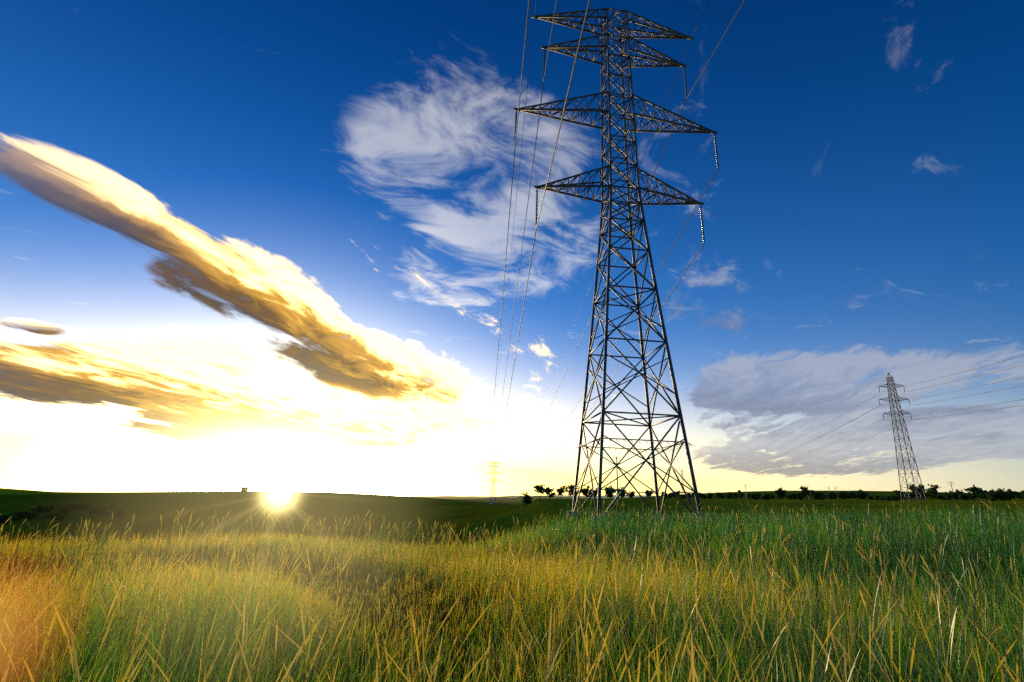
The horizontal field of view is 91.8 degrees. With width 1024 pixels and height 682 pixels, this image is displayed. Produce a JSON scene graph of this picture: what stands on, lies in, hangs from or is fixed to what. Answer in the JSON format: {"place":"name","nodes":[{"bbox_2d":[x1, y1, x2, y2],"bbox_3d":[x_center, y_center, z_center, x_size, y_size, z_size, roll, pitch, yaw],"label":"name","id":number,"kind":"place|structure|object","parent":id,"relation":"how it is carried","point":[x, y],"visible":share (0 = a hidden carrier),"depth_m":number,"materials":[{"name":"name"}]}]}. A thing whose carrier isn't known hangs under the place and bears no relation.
{"place":"outdoors","nodes":[
{"label":"outdoors","id":0,"kind":"place"},
{"bbox_2d":[0,488,1023,681],"bbox_3d":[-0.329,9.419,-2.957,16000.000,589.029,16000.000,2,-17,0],"label":"ground","id":1,"kind":"structure","parent":0,"point":[149,510],"depth_m":300.37,"materials":[{"name":"green plant"}]},
{"bbox_2d":[487,462,501,504],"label":"pylon","id":2,"kind":"object","parent":1,"relation":"on","point":[493,478],"visible":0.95,"depth_m":485.70,"materials":[{"name":"metal"}]},
{"bbox_2d":[485,0,744,497],"bbox_3d":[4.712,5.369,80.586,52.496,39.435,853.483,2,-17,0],"label":"conductors","id":3,"kind":"structure","parent":2,"relation":"attached to","point":[586,13],"depth_m":43.44,"materials":[{"name":"grey metal"}]},
{"bbox_2d":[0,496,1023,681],"bbox_3d":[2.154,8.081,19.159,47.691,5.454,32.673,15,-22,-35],"label":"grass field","id":4,"kind":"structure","parent":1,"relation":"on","point":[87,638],"depth_m":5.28,"materials":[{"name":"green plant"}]},
{"bbox_2d":[0,483,1023,524],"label":"trees","id":5,"kind":"object","parent":1,"relation":"on","point":[980,493],"depth_m":228.51,"materials":[{"name":"green plant"}]},
{"bbox_2d":[513,7,717,517],"bbox_3d":[8.044,-8.577,36.546,16.596,41.207,6.196,4,-18,-6],"label":"pylon","id":6,"kind":"object","parent":1,"relation":"on","point":[639,203],"visible":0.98,"depth_m":36.68,"materials":[{"name":"metal"}]},
{"bbox_2d":[514,48,718,243],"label":"insulators","id":7,"kind":"object","parent":6,"relation":"attached to","point":[701,211],"visible":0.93,"depth_m":38.30,"materials":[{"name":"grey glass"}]},
{"bbox_2d":[574,438,694,452],"bbox_3d":[7.510,6.718,31.744,6.162,0.264,6.162,4,-18,-6],"label":"pylon climb guard","id":8,"kind":"object","parent":6,"relation":"attached to","point":[681,442],"visible":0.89,"depth_m":29.54,"materials":[{"name":"metal"}]},
{"bbox_2d":[567,511,710,525],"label":"pylon footings","id":9,"kind":"object","parent":1,"relation":"on","point":[568,515],"visible":0.16,"depth_m":28.00,"materials":[{"name":"concrete"}]},
{"bbox_2d":[679,468,684,494],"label":"slim pylon","id":10,"kind":"object","parent":1,"relation":"on","point":[682,482],"visible":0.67,"depth_m":510.85,"materials":[{"name":"grey metal"}]},
{"bbox_2d":[613,456,954,502],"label":"utility poles","id":11,"kind":"object","parent":1,"relation":"on","point":[616,458],"visible":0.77,"depth_m":90.57,"materials":[{"name":"brown wood"}]},
{"bbox_2d":[879,373,926,501],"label":"slim pylon","id":12,"kind":"object","parent":1,"relation":"on","point":[888,379],"visible":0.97,"depth_m":117.65,"materials":[{"name":"metal"}]},
{"bbox_2d":[680,329,1023,484],"bbox_3d":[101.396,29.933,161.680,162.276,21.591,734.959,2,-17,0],"label":"power lines","id":13,"kind":"object","parent":12,"relation":"attached to","point":[887,416],"visible":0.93,"depth_m":117.22,"materials":[{"name":"grey metal"}]},
{"bbox_2d":[0,0,1023,496],"label":"sky","id":14,"kind":"structure","parent":0,"point":[258,245],"materials":[{"name":"blue"}]}
]}

